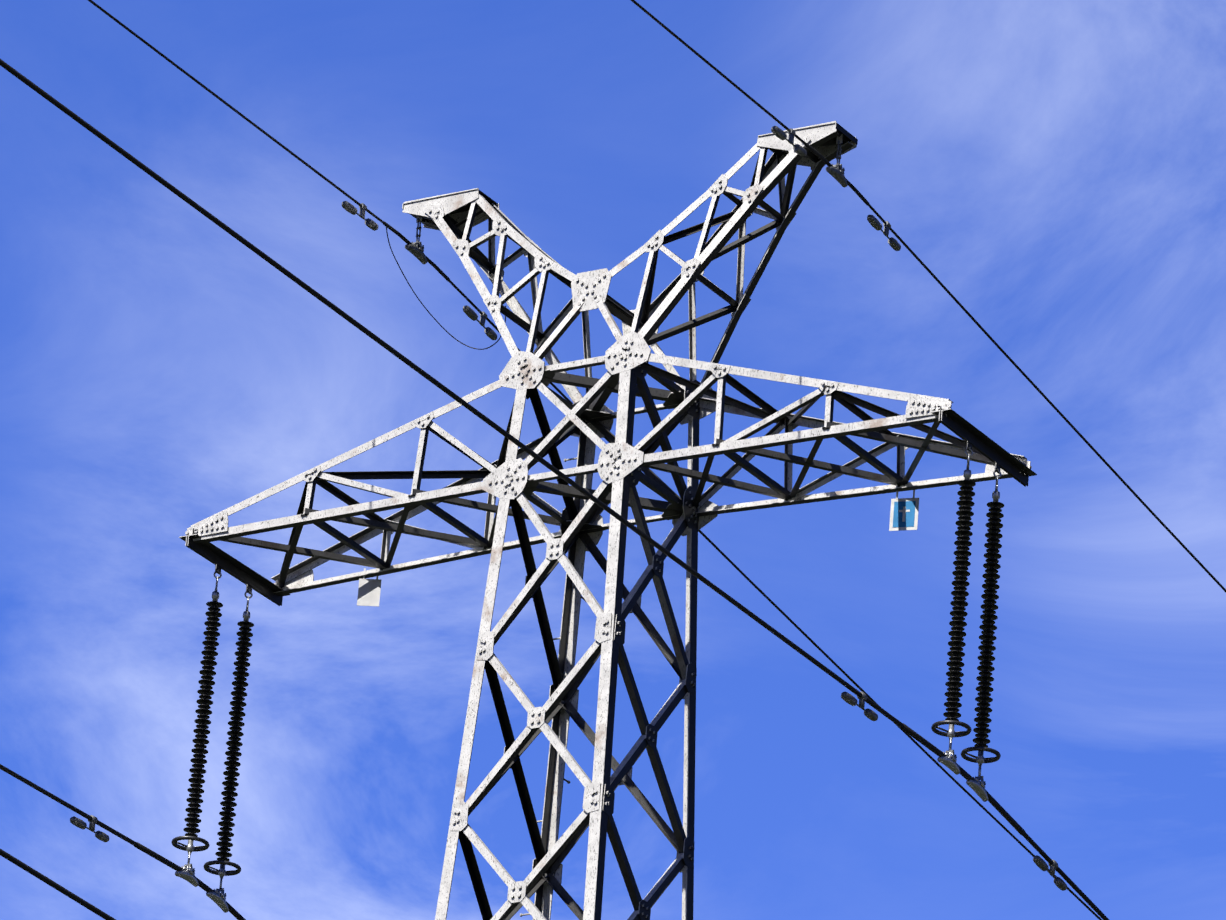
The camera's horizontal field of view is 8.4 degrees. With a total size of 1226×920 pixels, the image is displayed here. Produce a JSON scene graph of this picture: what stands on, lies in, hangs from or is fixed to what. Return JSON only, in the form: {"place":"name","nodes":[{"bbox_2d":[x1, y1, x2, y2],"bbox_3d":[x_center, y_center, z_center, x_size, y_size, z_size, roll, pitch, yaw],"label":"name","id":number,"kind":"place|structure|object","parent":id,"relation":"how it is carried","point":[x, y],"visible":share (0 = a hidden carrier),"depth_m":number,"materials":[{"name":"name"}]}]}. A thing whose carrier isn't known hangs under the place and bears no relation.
{"place":"outdoors","nodes":[
{"label":"outdoors","id":0,"kind":"place"},
{"bbox_2d":[0,849,115,919],"bbox_3d":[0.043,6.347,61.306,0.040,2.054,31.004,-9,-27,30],"label":"conductor","id":1,"kind":"object","parent":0,"point":[53,884],"visible":1,"depth_m":55.86,"materials":[{"name":"metal"}]},
{"bbox_2d":[0,0,1225,919],"label":"sky","id":2,"kind":"structure","parent":0,"point":[1058,167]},
{"label":"terrain","id":3,"kind":"structure","parent":0,"visible":0},
{"bbox_2d":[179,121,1036,919],"bbox_3d":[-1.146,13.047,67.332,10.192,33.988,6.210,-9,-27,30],"label":"transmission tower lattice","id":4,"kind":"object","parent":3,"relation":"on","point":[513,485],"visible":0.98,"depth_m":72.53,"materials":[{"name":"weathered galvanised steel"}]},
{"bbox_2d":[172,569,222,886],"bbox_3d":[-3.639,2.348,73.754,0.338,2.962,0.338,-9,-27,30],"label":"insulator string","id":5,"kind":"object","parent":4,"relation":"hanging from","point":[201,731],"visible":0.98,"depth_m":73.68,"materials":[{"name":"plastic"}]},
{"bbox_2d":[0,764,137,846],"bbox_3d":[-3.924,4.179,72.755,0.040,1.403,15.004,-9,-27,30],"label":"conductor","id":6,"kind":"object","parent":5,"relation":"attached to","point":[66,804],"visible":0.5,"depth_m":71.73,"materials":[{"name":"metal"}]},
{"bbox_2d":[70,815,108,841],"bbox_3d":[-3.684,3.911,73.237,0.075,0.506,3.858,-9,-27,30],"label":"vibration dampers","id":7,"kind":"object","parent":6,"relation":"attached to","point":[82,824],"visible":0.96,"depth_m":72.03,"materials":[{"name":"grey metal"}]},
{"bbox_2d":[134,842,245,919],"bbox_3d":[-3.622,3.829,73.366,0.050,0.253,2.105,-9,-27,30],"label":"armour rods","id":8,"kind":"object","parent":6,"relation":"attached to","point":[202,885],"visible":0.65,"depth_m":73.03,"materials":[{"name":"metal"}]},
{"bbox_2d":[203,589,253,912],"bbox_3d":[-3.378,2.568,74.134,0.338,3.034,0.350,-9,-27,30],"label":"insulator string","id":9,"kind":"object","parent":4,"relation":"hanging from","point":[243,643],"visible":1,"depth_m":74.06,"materials":[{"name":"plastic"}]},
{"bbox_2d":[357,568,380,606],"bbox_3d":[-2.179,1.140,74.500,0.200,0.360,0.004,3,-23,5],"label":"tower number plate","id":10,"kind":"object","parent":4,"relation":"attached to","point":[369,590],"visible":0.86,"depth_m":74.48,"materials":[{"name":"white metal"}]},
{"bbox_2d":[342,201,496,339],"bbox_3d":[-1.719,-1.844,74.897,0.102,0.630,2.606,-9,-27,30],"label":"earth wire suspension set","id":11,"kind":"object","parent":4,"relation":"attached to","point":[416,249],"visible":0.98,"depth_m":74.83,"materials":[{"name":"grey metal"}]},
{"bbox_2d":[88,0,1101,919],"bbox_3d":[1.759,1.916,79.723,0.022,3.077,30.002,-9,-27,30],"label":"earth wire","id":12,"kind":"object","parent":11,"relation":"hanging from","point":[570,402],"visible":0.65,"depth_m":76.62,"materials":[{"name":"metal"}]},
{"bbox_2d":[383,221,449,281],"bbox_3d":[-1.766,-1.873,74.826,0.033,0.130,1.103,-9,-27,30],"label":"earth wire armour rods","id":13,"kind":"object","parent":12,"relation":"attached to","point":[429,261],"visible":0.83,"depth_m":74.73,"materials":[{"name":"metal"}]},
{"bbox_2d":[386,226,505,349],"bbox_3d":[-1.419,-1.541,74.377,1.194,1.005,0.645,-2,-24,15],"label":"earth wire grounding jumper","id":14,"kind":"object","parent":12,"relation":"attached to","point":[428,311],"visible":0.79,"depth_m":74.45,"materials":[{"name":"metal"}]},
{"bbox_2d":[771,126,900,250],"bbox_3d":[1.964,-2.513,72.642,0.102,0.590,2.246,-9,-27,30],"label":"earth wire suspension set","id":15,"kind":"object","parent":4,"relation":"attached to","point":[836,171],"visible":0.94,"depth_m":72.62,"materials":[{"name":"grey metal"}]},
{"bbox_2d":[631,0,1225,591],"bbox_3d":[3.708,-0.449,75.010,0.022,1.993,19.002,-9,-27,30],"label":"earth wire","id":16,"kind":"object","parent":15,"relation":"attached to","point":[947,292],"visible":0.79,"depth_m":74.32,"materials":[{"name":"metal"}]},
{"bbox_2d":[805,143,869,205],"bbox_3d":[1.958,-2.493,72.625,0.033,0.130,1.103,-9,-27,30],"label":"earth wire armour rods","id":17,"kind":"object","parent":16,"relation":"attached to","point":[828,163],"visible":0.81,"depth_m":72.52,"materials":[{"name":"metal"}]},
{"bbox_2d":[889,490,918,530],"bbox_3d":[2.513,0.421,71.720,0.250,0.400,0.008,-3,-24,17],"label":"phase plate","id":18,"kind":"object","parent":4,"relation":"attached to","point":[903,513],"visible":0.85,"depth_m":71.70,"materials":[{"name":"blue metal"}]},
{"bbox_2d":[931,447,975,774],"bbox_3d":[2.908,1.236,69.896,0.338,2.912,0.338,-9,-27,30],"label":"insulator string","id":19,"kind":"object","parent":4,"relation":"hanging from","point":[961,563],"visible":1,"depth_m":69.83,"materials":[{"name":"plastic"}]},
{"bbox_2d":[0,59,1108,919],"bbox_3d":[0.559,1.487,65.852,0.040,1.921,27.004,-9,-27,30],"label":"conductor","id":20,"kind":"object","parent":19,"relation":"attached to","point":[468,407],"visible":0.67,"depth_m":63.59,"materials":[{"name":"metal"}]},
{"bbox_2d":[841,692,1066,890],"bbox_3d":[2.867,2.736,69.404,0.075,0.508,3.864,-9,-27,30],"label":"vibration dampers","id":21,"kind":"object","parent":20,"relation":"attached to","point":[1038,861],"visible":0.96,"depth_m":68.34,"materials":[{"name":"grey metal"}]},
{"bbox_2d":[901,723,1024,834],"bbox_3d":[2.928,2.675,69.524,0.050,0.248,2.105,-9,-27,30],"label":"armour rods","id":22,"kind":"object","parent":20,"relation":"attached to","point":[1001,810],"visible":0.69,"depth_m":69.55,"materials":[{"name":"metal"}]},
{"bbox_2d":[961,468,1003,801],"bbox_3d":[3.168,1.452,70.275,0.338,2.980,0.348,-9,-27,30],"label":"insulator string","id":23,"kind":"object","parent":4,"relation":"hanging from","point":[993,545],"visible":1,"depth_m":70.21,"materials":[{"name":"plastic"}]}
]}

